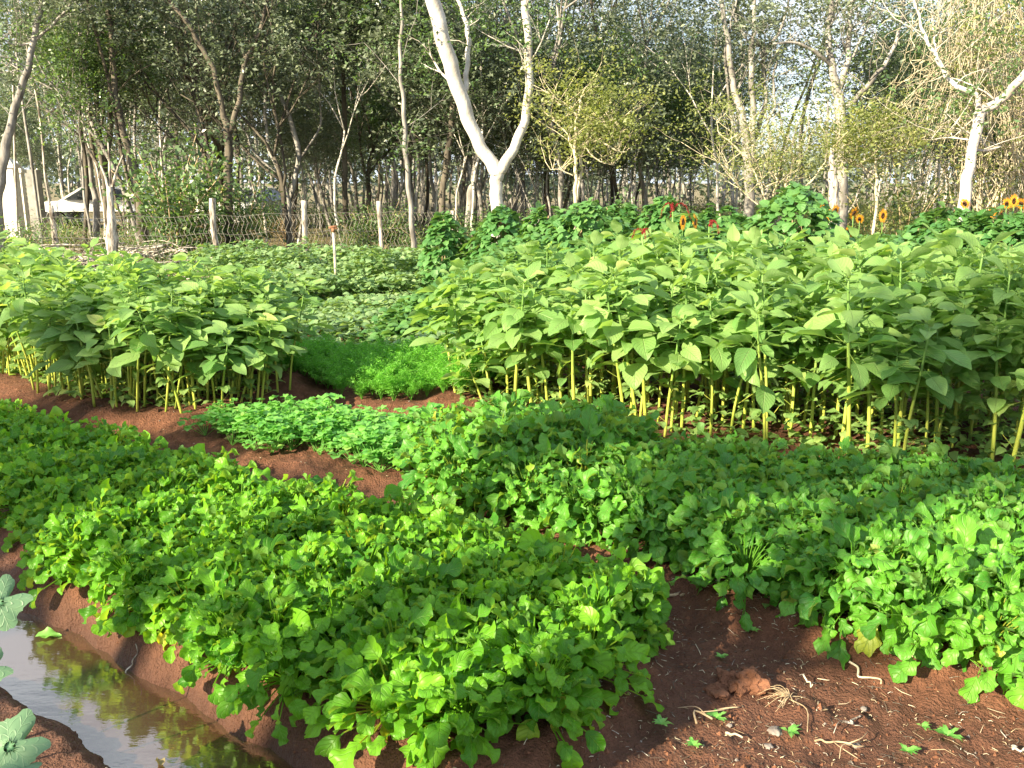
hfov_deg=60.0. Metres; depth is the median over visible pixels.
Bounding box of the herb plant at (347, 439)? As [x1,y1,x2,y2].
[327,426,385,466]
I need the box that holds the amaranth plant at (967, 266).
[952,249,988,406]
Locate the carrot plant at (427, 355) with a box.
[413,347,444,362]
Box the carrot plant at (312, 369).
[302,352,325,383]
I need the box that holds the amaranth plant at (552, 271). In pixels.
[544,269,583,356]
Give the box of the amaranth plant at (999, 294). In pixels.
[959,255,1023,456]
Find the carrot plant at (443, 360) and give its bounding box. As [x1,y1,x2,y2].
[434,349,454,366]
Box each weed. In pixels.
[652,714,673,726]
[685,736,703,747]
[706,709,726,721]
[716,652,727,657]
[750,626,759,631]
[757,685,808,731]
[779,724,801,737]
[899,743,920,754]
[917,721,930,729]
[929,724,962,741]
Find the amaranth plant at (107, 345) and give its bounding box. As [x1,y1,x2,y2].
[96,277,169,406]
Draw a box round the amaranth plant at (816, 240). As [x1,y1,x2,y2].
[797,227,852,364]
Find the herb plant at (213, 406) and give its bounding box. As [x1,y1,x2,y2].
[208,403,231,421]
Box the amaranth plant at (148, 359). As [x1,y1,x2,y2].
[139,291,196,386]
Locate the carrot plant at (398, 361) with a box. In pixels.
[381,354,413,371]
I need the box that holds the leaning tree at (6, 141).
[0,0,159,264]
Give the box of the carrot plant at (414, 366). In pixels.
[407,359,431,372]
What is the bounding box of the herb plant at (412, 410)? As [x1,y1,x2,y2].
[405,408,443,425]
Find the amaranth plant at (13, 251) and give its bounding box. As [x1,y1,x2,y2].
[7,246,42,359]
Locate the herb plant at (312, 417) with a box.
[300,411,323,437]
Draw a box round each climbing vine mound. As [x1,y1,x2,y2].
[417,211,472,286]
[449,204,522,267]
[516,200,574,264]
[539,197,640,257]
[603,199,651,233]
[630,192,681,231]
[655,210,715,255]
[690,203,752,240]
[738,181,854,271]
[891,201,1007,258]
[957,205,1023,266]
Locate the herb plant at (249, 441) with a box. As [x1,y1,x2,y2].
[242,422,293,452]
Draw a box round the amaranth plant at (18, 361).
[0,291,30,375]
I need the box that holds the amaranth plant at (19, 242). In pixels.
[1,238,50,345]
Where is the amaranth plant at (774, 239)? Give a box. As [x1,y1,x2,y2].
[755,231,805,370]
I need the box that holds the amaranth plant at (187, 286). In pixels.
[140,282,233,398]
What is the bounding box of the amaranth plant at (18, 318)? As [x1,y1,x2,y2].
[8,286,78,389]
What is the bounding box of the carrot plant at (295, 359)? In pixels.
[282,335,303,371]
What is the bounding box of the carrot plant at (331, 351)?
[323,345,356,360]
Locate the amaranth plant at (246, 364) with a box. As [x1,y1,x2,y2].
[228,297,282,377]
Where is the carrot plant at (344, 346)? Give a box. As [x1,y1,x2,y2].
[328,341,349,353]
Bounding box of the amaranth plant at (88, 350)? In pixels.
[71,289,156,407]
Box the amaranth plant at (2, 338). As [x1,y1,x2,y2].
[0,268,19,373]
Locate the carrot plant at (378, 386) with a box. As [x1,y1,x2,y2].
[365,366,389,399]
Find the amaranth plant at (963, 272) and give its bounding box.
[934,229,1022,436]
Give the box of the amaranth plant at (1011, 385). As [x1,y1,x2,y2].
[1001,297,1023,436]
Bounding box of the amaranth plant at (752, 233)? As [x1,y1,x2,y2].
[728,226,784,391]
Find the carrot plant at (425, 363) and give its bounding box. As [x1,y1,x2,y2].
[415,350,446,387]
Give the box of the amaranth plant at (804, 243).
[787,241,837,384]
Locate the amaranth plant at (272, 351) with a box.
[223,324,279,402]
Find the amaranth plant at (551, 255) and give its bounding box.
[529,241,569,377]
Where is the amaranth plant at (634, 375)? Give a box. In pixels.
[589,301,691,416]
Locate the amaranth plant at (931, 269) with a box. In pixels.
[837,250,985,442]
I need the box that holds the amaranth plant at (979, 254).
[959,243,995,409]
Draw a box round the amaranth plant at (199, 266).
[184,263,229,297]
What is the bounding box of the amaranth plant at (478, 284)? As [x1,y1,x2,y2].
[471,267,540,380]
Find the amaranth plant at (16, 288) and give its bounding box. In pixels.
[0,272,35,378]
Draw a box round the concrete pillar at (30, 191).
[25,170,47,239]
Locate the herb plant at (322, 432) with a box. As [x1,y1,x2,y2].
[301,423,334,454]
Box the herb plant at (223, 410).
[204,407,229,426]
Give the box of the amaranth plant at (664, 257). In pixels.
[624,241,682,295]
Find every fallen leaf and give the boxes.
[35,627,61,637]
[155,757,164,765]
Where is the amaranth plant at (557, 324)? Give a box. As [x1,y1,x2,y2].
[529,289,606,409]
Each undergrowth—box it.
[0,347,271,407]
[454,323,1023,470]
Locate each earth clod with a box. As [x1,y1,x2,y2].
[703,682,730,699]
[715,667,737,692]
[733,666,774,697]
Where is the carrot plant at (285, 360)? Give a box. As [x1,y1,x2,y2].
[276,351,297,370]
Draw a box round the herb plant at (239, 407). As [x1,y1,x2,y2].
[212,404,271,437]
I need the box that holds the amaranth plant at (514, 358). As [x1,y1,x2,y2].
[482,295,565,402]
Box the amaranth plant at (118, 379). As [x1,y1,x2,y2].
[56,313,149,390]
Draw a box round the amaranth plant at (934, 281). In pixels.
[864,274,960,437]
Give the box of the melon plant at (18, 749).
[0,574,50,767]
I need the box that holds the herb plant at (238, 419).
[208,412,262,439]
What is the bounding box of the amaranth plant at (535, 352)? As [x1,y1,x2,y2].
[508,275,584,403]
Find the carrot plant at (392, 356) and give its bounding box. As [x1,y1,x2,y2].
[383,348,420,369]
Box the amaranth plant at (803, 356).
[770,279,830,409]
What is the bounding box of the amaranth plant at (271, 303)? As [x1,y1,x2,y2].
[227,289,304,386]
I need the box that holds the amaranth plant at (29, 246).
[1,243,39,356]
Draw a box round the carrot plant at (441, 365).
[431,359,448,378]
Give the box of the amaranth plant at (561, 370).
[531,281,577,395]
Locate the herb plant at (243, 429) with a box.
[239,417,280,450]
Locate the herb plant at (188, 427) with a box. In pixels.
[177,409,225,435]
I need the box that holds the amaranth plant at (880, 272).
[839,270,894,412]
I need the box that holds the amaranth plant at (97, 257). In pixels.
[84,245,126,284]
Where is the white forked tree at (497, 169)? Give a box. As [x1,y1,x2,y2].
[359,0,605,242]
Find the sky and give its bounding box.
[0,0,1023,182]
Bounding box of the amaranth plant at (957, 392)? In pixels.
[903,313,970,442]
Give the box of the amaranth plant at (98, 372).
[44,307,102,387]
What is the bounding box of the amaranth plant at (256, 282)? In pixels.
[232,265,297,383]
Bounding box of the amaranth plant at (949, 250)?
[929,234,993,429]
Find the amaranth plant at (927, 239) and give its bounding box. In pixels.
[904,235,973,409]
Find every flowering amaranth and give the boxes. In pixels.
[628,228,664,388]
[649,202,694,387]
[690,219,730,389]
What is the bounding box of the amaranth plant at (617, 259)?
[598,248,630,363]
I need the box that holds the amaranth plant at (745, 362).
[714,258,812,443]
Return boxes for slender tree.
[0,0,57,246]
[0,64,61,133]
[1,0,60,236]
[1,1,63,196]
[1,26,83,213]
[1,33,77,197]
[6,0,104,243]
[9,2,145,255]
[9,20,68,200]
[64,57,128,234]
[65,0,159,241]
[67,0,156,209]
[78,4,150,226]
[87,60,141,185]
[94,4,298,238]
[116,0,211,232]
[119,1,173,232]
[121,0,325,243]
[127,117,157,181]
[139,4,241,165]
[140,1,218,191]
[140,35,208,210]
[154,1,229,215]
[155,4,223,229]
[163,0,277,240]
[202,8,237,178]
[222,17,260,232]
[234,38,272,233]
[312,38,381,205]
[313,85,353,230]
[347,64,406,232]
[366,4,420,235]
[411,0,555,222]
[413,8,502,226]
[413,11,439,240]
[418,144,423,217]
[440,1,470,213]
[454,162,460,212]
[461,5,509,222]
[493,0,559,210]
[503,1,570,203]
[506,41,548,222]
[510,0,702,164]
[513,22,564,211]
[533,0,572,227]
[534,0,627,213]
[537,29,574,199]
[540,1,606,198]
[551,0,634,213]
[553,174,555,214]
[570,0,649,200]
[574,0,655,214]
[585,0,691,202]
[586,0,661,204]
[615,2,701,204]
[637,35,672,211]
[691,0,756,223]
[731,0,887,225]
[738,0,848,222]
[807,0,990,217]
[835,0,937,215]
[853,0,969,217]
[913,0,945,208]
[934,1,1018,207]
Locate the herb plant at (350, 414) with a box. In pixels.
[335,405,358,431]
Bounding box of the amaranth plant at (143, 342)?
[103,293,177,411]
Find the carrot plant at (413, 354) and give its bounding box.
[395,345,427,372]
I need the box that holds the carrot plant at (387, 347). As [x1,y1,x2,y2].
[371,331,408,355]
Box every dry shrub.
[63,228,105,255]
[250,214,282,237]
[258,218,298,245]
[363,217,409,244]
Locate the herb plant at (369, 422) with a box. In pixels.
[356,420,385,447]
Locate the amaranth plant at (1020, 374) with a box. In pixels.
[1009,372,1023,459]
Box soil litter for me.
[32,399,1023,767]
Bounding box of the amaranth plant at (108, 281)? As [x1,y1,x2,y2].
[81,274,151,398]
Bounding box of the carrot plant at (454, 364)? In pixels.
[448,358,476,381]
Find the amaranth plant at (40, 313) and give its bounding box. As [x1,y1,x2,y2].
[26,300,103,398]
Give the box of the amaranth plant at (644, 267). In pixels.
[613,261,674,402]
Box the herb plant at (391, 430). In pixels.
[347,421,401,454]
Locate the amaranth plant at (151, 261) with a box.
[123,256,172,365]
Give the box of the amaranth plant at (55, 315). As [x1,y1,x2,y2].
[38,291,109,397]
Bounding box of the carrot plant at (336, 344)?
[310,334,349,359]
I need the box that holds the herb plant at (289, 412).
[274,406,312,423]
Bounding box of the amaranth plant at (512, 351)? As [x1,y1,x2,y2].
[497,286,557,397]
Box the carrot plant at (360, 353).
[351,349,383,365]
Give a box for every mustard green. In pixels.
[392,413,488,521]
[398,398,475,485]
[401,417,472,498]
[410,420,480,484]
[410,425,506,516]
[412,408,474,458]
[429,405,539,506]
[431,438,523,526]
[432,407,542,460]
[448,411,500,472]
[454,405,544,475]
[464,443,562,526]
[465,389,544,425]
[466,396,546,418]
[469,414,545,514]
[470,438,587,519]
[476,446,568,534]
[480,397,602,487]
[483,434,564,500]
[489,407,529,461]
[497,401,551,414]
[499,402,547,414]
[500,397,575,415]
[507,412,580,460]
[509,478,601,531]
[527,472,587,520]
[528,405,641,521]
[530,467,629,553]
[534,404,621,451]
[544,399,649,423]
[545,407,645,451]
[547,432,634,519]
[551,479,641,549]
[555,432,624,475]
[556,392,673,453]
[559,395,639,431]
[559,408,637,453]
[569,433,654,504]
[570,475,644,536]
[574,458,682,554]
[595,485,646,522]
[602,489,698,567]
[608,454,680,523]
[617,425,664,448]
[624,431,691,460]
[628,417,657,440]
[629,449,679,502]
[637,464,706,538]
[637,497,700,561]
[643,439,665,459]
[643,472,683,519]
[644,448,707,488]
[644,487,782,599]
[647,497,750,581]
[649,471,720,547]
[657,450,682,460]
[661,471,735,566]
[664,430,706,456]
[668,471,720,494]
[668,480,793,591]
[669,511,799,631]
[671,474,752,532]
[672,450,730,471]
[682,433,744,451]
[682,452,754,477]
[684,458,762,498]
[686,441,732,457]
[688,422,760,463]
[707,443,755,466]
[708,453,747,476]
[709,437,786,465]
[714,471,780,502]
[729,503,807,573]
[733,478,794,559]
[737,454,817,497]
[743,446,781,479]
[743,468,840,498]
[749,471,839,517]
[750,443,823,483]
[751,446,808,489]
[755,515,831,612]
[757,526,880,638]
[758,503,820,554]
[762,493,858,558]
[762,513,942,670]
[763,485,819,522]
[764,511,870,609]
[777,523,920,636]
[785,478,833,498]
[786,445,854,483]
[790,454,871,487]
[792,501,871,548]
[798,488,917,607]
[802,476,859,503]
[805,435,876,476]
[806,444,852,484]
[813,470,852,488]
[815,487,853,517]
[822,451,909,494]
[822,514,949,660]
[827,474,898,498]
[827,484,868,508]
[828,505,934,612]
[836,496,921,525]
[839,487,916,507]
[840,533,1008,692]
[847,444,906,473]
[853,463,935,501]
[864,492,965,527]
[866,433,933,486]
[874,483,960,503]
[877,439,946,487]
[877,542,981,664]
[885,512,942,534]
[887,514,1023,676]
[895,496,988,557]
[896,452,964,478]
[900,484,984,518]
[901,452,975,492]
[902,453,954,470]
[904,502,949,525]
[908,476,951,486]
[908,485,944,504]
[910,529,1023,622]
[914,490,1014,532]
[918,564,1023,703]
[919,436,993,479]
[923,474,1011,500]
[932,503,1012,529]
[937,555,1023,671]
[942,521,1023,634]
[948,519,1015,535]
[953,472,1023,525]
[957,475,1023,503]
[958,453,1023,490]
[965,457,1023,481]
[969,460,1017,497]
[970,585,1023,708]
[972,481,1023,532]
[979,545,1023,585]
[984,515,1023,542]
[991,513,1023,556]
[1000,561,1023,593]
[1014,516,1023,541]
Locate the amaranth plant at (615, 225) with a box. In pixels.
[587,219,653,271]
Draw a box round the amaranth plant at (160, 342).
[148,307,250,404]
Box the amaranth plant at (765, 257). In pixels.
[729,249,819,421]
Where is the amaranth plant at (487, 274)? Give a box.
[470,249,529,385]
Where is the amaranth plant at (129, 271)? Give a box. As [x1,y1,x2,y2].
[67,256,143,389]
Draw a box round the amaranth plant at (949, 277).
[922,274,957,420]
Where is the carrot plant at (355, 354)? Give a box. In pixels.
[338,339,376,368]
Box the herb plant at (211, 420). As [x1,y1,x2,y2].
[200,410,233,433]
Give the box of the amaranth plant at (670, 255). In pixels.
[640,237,698,384]
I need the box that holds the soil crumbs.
[5,397,1023,767]
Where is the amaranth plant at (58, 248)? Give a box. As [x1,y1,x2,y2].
[37,247,64,264]
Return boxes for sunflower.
[678,215,685,249]
[692,214,697,228]
[830,204,838,235]
[849,207,858,237]
[852,214,863,236]
[878,209,887,234]
[959,198,970,208]
[1002,198,1010,212]
[1010,193,1017,210]
[1015,198,1023,239]
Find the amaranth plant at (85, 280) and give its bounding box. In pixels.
[25,266,98,374]
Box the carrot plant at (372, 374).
[356,357,397,395]
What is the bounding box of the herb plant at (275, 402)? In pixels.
[267,394,301,415]
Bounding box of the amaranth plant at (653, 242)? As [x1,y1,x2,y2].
[621,241,654,357]
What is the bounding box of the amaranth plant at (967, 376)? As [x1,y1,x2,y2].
[888,294,1000,454]
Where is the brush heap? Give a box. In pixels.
[38,236,211,279]
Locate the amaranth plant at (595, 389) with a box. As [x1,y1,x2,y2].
[564,296,623,398]
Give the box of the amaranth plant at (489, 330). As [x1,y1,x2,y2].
[475,286,535,393]
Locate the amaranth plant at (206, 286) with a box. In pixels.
[194,269,278,385]
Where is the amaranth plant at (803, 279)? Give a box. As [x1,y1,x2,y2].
[780,278,811,397]
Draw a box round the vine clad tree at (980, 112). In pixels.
[823,0,1023,221]
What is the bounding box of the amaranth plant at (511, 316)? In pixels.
[482,260,566,404]
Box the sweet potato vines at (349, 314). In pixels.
[108,284,557,365]
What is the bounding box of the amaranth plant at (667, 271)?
[651,244,719,431]
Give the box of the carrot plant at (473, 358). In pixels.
[467,348,489,388]
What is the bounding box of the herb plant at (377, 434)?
[373,425,418,455]
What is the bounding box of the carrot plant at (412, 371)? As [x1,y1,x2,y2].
[405,364,424,378]
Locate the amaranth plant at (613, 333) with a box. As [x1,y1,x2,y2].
[571,267,655,402]
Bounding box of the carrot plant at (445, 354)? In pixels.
[436,345,466,362]
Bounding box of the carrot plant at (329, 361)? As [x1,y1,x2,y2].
[314,353,353,384]
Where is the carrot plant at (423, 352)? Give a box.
[402,344,443,361]
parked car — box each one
[44,186,171,227]
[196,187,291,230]
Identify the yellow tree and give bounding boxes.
[503,26,677,228]
[783,81,972,234]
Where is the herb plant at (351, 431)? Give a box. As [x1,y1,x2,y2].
[329,426,362,453]
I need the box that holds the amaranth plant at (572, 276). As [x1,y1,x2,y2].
[570,262,637,407]
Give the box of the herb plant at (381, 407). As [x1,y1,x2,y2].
[349,405,388,426]
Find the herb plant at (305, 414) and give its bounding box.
[300,413,322,438]
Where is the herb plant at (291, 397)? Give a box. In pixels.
[278,395,315,410]
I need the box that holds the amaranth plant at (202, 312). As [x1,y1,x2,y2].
[187,290,239,388]
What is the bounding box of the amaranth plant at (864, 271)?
[852,253,907,410]
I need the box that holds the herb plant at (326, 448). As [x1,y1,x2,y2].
[316,438,342,452]
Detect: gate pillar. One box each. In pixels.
[3,158,26,241]
[16,161,30,237]
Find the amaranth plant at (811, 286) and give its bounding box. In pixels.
[752,243,869,431]
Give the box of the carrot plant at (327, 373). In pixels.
[298,358,340,388]
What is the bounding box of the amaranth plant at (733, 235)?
[688,223,767,408]
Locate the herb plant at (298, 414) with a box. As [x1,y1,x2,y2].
[272,412,301,430]
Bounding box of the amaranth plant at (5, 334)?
[0,283,8,373]
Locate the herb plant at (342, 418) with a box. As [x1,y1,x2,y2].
[307,406,353,430]
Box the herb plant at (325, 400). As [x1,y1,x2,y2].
[291,398,342,424]
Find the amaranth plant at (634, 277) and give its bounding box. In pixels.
[577,260,656,415]
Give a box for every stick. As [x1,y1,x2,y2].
[125,644,137,672]
[669,593,684,596]
[678,706,739,723]
[725,732,742,737]
[814,731,867,758]
[833,715,860,732]
[849,661,881,683]
[1011,744,1023,752]
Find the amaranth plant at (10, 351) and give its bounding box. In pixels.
[0,338,15,367]
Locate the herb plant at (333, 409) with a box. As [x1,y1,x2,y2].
[315,401,354,428]
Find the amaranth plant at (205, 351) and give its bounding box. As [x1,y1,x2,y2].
[186,300,240,388]
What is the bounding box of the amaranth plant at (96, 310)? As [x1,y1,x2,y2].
[91,304,160,388]
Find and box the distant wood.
[17,98,1022,214]
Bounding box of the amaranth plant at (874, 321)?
[808,274,912,447]
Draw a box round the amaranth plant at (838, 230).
[809,225,877,396]
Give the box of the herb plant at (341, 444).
[330,431,366,463]
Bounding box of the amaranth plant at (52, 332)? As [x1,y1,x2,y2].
[26,302,118,397]
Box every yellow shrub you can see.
[61,194,83,227]
[294,226,327,250]
[327,220,363,249]
[681,183,737,222]
[781,184,828,230]
[839,174,913,237]
[847,185,897,234]
[848,185,888,233]
[856,141,976,236]
[908,188,946,214]
[950,144,1023,222]
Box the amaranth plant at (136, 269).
[121,258,177,379]
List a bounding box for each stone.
[764,743,773,749]
[766,725,781,736]
[852,742,861,748]
[860,706,867,711]
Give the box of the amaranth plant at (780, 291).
[733,266,792,388]
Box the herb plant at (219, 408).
[212,403,234,420]
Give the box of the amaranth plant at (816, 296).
[783,272,856,431]
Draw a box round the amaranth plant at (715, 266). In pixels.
[648,251,729,413]
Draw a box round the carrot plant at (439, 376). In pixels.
[424,361,459,392]
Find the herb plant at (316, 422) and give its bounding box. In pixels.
[293,418,333,451]
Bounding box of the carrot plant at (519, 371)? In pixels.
[518,357,539,380]
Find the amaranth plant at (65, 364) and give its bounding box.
[36,298,151,406]
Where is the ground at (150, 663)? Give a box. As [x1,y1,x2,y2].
[0,183,1023,767]
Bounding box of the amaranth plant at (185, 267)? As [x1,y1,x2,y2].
[122,261,196,359]
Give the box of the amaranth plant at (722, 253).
[703,236,756,381]
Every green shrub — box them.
[0,210,57,265]
[4,209,51,246]
[31,208,88,243]
[35,216,88,258]
[70,115,266,261]
[78,225,134,250]
[100,234,148,253]
[102,217,156,252]
[114,132,256,256]
[132,221,165,239]
[147,250,188,280]
[185,162,295,248]
[219,234,257,251]
[245,210,280,238]
[247,194,281,232]
[275,195,329,233]
[310,203,337,227]
[310,203,364,234]
[312,198,421,247]
[324,209,372,237]
[330,226,373,246]
[336,230,374,253]
[342,193,425,249]
[343,226,372,245]
[351,210,425,243]
[376,237,419,251]
[386,225,422,250]
[393,217,461,251]
[393,231,423,247]
[414,211,434,234]
[422,199,488,255]
[457,200,534,250]
[586,187,684,223]
[606,187,722,230]
[638,197,691,215]
[682,195,739,226]
[683,195,738,215]
[742,205,782,226]
[826,188,874,225]
[848,209,900,232]
[870,170,1003,234]
[880,199,905,223]
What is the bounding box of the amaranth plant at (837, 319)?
[781,257,910,453]
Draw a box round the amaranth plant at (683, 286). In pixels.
[644,261,689,401]
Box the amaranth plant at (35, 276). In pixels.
[9,253,61,294]
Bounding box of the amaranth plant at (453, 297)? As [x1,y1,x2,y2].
[451,275,499,355]
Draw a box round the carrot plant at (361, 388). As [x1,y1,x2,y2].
[346,371,376,398]
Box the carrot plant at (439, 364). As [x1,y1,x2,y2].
[426,357,456,388]
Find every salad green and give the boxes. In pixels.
[0,398,41,417]
[0,406,62,429]
[0,415,15,439]
[0,418,32,430]
[0,422,43,444]
[0,426,26,445]
[0,438,43,457]
[0,442,33,477]
[0,443,16,479]
[0,443,46,472]
[0,452,82,530]
[0,467,36,529]
[1,428,39,448]
[1,483,84,552]
[2,406,34,424]
[2,450,76,479]
[3,405,54,428]
[3,450,78,494]
[6,475,71,531]
[9,409,64,437]
[16,510,108,590]
[20,508,90,567]
[23,424,68,446]
[23,493,78,553]
[26,511,133,608]
[27,422,59,437]
[28,429,66,449]
[31,470,110,517]
[34,431,79,449]
[35,440,73,464]
[38,421,92,451]
[40,411,81,432]
[45,457,95,494]
[47,491,91,548]
[48,464,138,505]
[51,449,103,469]
[51,487,140,581]
[63,416,125,443]
[63,484,98,505]
[64,445,136,495]
[65,449,85,466]
[68,437,96,450]
[72,468,125,494]
[76,524,180,635]
[78,441,126,472]
[82,431,124,450]
[82,447,110,465]
[84,421,148,447]
[84,474,155,515]
[84,511,172,583]
[86,492,135,535]
[87,435,132,452]
[88,526,183,612]
[96,556,191,637]
[98,497,162,543]
[104,429,167,453]
[106,445,151,471]
[106,528,209,637]
[113,447,184,474]
[114,465,166,504]
[115,460,199,507]
[122,490,199,537]
[123,552,206,649]
[124,470,169,488]
[124,481,176,507]
[125,445,136,471]
[136,453,204,487]
[136,490,191,524]
[137,512,194,558]
[138,448,184,468]
[140,562,235,663]
[146,453,185,483]
[146,505,202,541]
[151,525,217,554]
[155,544,240,641]
[162,449,197,467]
[163,496,201,519]
[164,480,191,491]
[166,537,217,558]
[168,443,239,472]
[170,483,201,503]
[170,566,273,687]
[173,445,210,464]
[173,592,288,704]
[174,546,266,654]
[176,498,243,549]
[180,491,218,516]
[181,456,239,499]
[181,521,235,552]
[184,484,240,521]
[185,478,235,495]
[195,457,271,495]
[195,492,298,548]
[197,503,250,534]
[202,450,252,476]
[205,476,292,508]
[208,526,274,559]
[208,577,344,710]
[209,564,306,639]
[212,487,301,541]
[216,512,305,554]
[216,620,328,745]
[221,491,268,513]
[221,534,300,589]
[226,476,267,494]
[234,506,291,545]
[235,534,279,559]
[237,530,340,582]
[238,474,301,504]
[240,574,311,686]
[243,575,348,651]
[250,478,307,512]
[251,541,355,590]
[264,497,289,519]
[264,573,380,651]
[274,506,315,518]
[275,494,343,546]
[279,473,354,517]
[279,610,394,701]
[287,500,344,541]
[289,628,414,741]
[294,469,365,515]
[294,531,352,580]
[304,632,464,767]
[307,551,372,584]
[311,487,370,525]
[311,516,333,531]
[315,532,393,580]
[316,508,397,545]
[318,550,377,580]
[321,562,406,628]
[323,600,459,734]
[325,550,433,640]
[330,587,408,639]
[340,513,411,558]
[340,513,414,533]
[348,505,386,520]
[350,497,410,516]
[351,544,449,605]
[357,598,436,712]
[364,557,479,643]
[366,597,541,738]
[366,635,525,767]
[368,483,435,534]
[371,580,454,636]
[373,523,438,562]
[378,594,486,719]
[386,649,535,767]
[388,517,454,556]
[390,494,464,533]
[395,510,428,527]
[402,535,453,562]
[406,509,491,551]
[411,548,473,605]
[412,509,459,540]
[416,579,536,644]
[421,537,471,577]
[422,547,496,604]
[440,526,495,561]
[447,568,538,630]
[448,545,528,599]
[448,596,537,641]
[458,623,526,715]
[461,512,528,562]
[463,545,531,587]
[467,567,567,625]
[468,632,605,767]
[473,579,544,621]
[483,537,524,570]
[483,594,614,722]
[487,619,619,740]
[491,523,557,559]
[496,550,551,588]
[498,529,590,594]
[507,530,580,561]
[508,539,592,599]
[510,590,599,669]
[531,555,671,655]
[533,568,660,695]
[537,569,638,673]
[537,604,664,725]
[572,572,674,662]
[578,559,666,656]
[590,543,673,649]
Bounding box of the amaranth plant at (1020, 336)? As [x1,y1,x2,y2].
[1010,334,1023,355]
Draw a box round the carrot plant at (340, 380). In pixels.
[322,365,354,394]
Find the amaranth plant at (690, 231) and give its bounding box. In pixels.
[640,228,703,377]
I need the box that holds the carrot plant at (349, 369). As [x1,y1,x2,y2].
[340,359,359,383]
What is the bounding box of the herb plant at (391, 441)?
[352,436,398,469]
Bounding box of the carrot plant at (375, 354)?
[360,348,391,364]
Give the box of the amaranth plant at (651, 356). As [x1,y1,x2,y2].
[624,289,691,411]
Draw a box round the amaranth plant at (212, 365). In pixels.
[173,320,258,408]
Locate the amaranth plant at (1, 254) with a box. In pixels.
[0,252,9,262]
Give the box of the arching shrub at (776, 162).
[635,47,957,204]
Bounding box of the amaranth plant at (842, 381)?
[796,288,873,435]
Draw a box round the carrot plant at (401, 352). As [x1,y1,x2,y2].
[390,346,419,362]
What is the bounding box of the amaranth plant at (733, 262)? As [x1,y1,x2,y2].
[678,253,749,412]
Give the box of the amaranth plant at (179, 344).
[105,300,228,412]
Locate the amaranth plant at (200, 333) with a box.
[126,286,211,411]
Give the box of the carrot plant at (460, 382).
[439,350,481,396]
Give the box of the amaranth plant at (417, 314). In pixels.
[401,277,475,392]
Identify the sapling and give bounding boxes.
[0,0,184,247]
[0,0,221,247]
[0,68,80,169]
[0,86,66,164]
[0,107,80,209]
[2,70,87,193]
[36,54,228,205]
[113,102,254,214]
[138,89,241,159]
[157,44,352,242]
[213,73,390,242]
[215,0,435,245]
[225,0,394,246]
[242,102,366,235]
[260,114,347,228]
[282,68,461,219]
[310,0,624,229]
[320,70,478,223]
[321,85,434,221]
[322,114,390,218]
[346,20,517,209]
[357,30,501,211]
[358,0,623,225]
[359,85,467,231]
[361,79,454,208]
[367,130,501,220]
[373,25,539,231]
[387,100,444,220]
[388,1,553,222]
[397,124,529,216]
[452,105,598,211]
[456,133,501,212]
[478,65,593,217]
[479,142,555,210]
[495,0,693,215]
[504,76,691,206]
[508,63,661,202]
[518,145,654,201]
[554,23,712,204]
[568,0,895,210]
[571,25,657,205]
[585,143,622,203]
[595,128,733,197]
[598,46,757,197]
[602,42,682,206]
[608,1,757,202]
[609,43,783,217]
[610,59,756,195]
[614,2,842,207]
[620,113,774,204]
[621,22,714,207]
[623,113,755,199]
[630,118,733,207]
[635,10,808,208]
[762,44,1013,212]
[768,0,1011,199]
[779,1,1020,226]
[847,79,988,222]
[848,3,1021,206]
[850,139,962,199]
[857,1,1023,154]
[862,98,958,206]
[876,72,954,213]
[881,101,1023,202]
[896,113,1009,191]
[918,147,997,198]
[919,113,1023,181]
[926,92,1000,210]
[934,47,1023,192]
[943,138,947,200]
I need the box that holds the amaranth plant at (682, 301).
[670,276,744,415]
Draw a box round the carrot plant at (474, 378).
[452,358,491,390]
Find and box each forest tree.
[0,0,138,245]
[0,1,160,178]
[0,2,99,237]
[0,17,63,198]
[2,0,188,227]
[3,13,58,176]
[20,0,102,209]
[51,0,293,240]
[63,0,183,259]
[68,0,309,244]
[72,20,184,213]
[87,0,341,249]
[99,0,276,233]
[116,1,154,186]
[126,0,397,252]
[149,0,188,202]
[164,0,415,245]
[169,37,257,197]
[209,1,243,187]
[220,0,389,226]
[222,0,458,242]
[229,1,272,186]
[229,1,398,243]
[231,5,332,224]
[251,0,478,232]
[268,58,341,165]
[277,0,489,211]
[285,1,313,237]
[296,0,503,251]
[310,148,349,218]
[313,97,356,223]
[324,82,378,214]
[331,1,363,242]
[345,0,477,220]
[347,0,499,234]
[353,14,414,212]
[354,0,576,214]
[357,0,483,218]
[361,12,461,222]
[369,2,399,220]
[370,25,413,227]
[374,0,512,237]
[408,0,607,237]
[408,0,662,215]
[410,0,576,244]
[420,149,424,217]
[457,165,470,214]
[463,141,469,198]
[468,1,541,214]
[487,0,531,220]
[609,0,751,213]
[619,62,648,201]
[636,0,768,216]
[638,0,721,207]
[649,0,859,216]
[685,0,969,228]
[910,0,1023,218]
[917,59,947,207]
[960,0,1021,89]
[1007,0,1023,209]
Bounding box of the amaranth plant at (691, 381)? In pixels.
[635,302,735,420]
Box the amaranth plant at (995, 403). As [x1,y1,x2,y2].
[935,312,1023,459]
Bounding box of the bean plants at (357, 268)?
[187,236,477,298]
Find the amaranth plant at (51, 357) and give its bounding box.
[20,299,83,382]
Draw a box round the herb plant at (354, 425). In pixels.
[333,409,375,429]
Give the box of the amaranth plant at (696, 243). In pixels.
[640,217,725,406]
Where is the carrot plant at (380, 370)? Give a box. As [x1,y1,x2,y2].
[364,359,401,393]
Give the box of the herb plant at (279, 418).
[252,414,304,445]
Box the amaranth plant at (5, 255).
[0,248,17,353]
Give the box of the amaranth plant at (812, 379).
[772,306,851,437]
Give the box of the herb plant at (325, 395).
[297,393,344,418]
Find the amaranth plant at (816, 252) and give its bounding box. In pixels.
[768,235,855,364]
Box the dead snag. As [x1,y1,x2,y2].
[828,148,841,224]

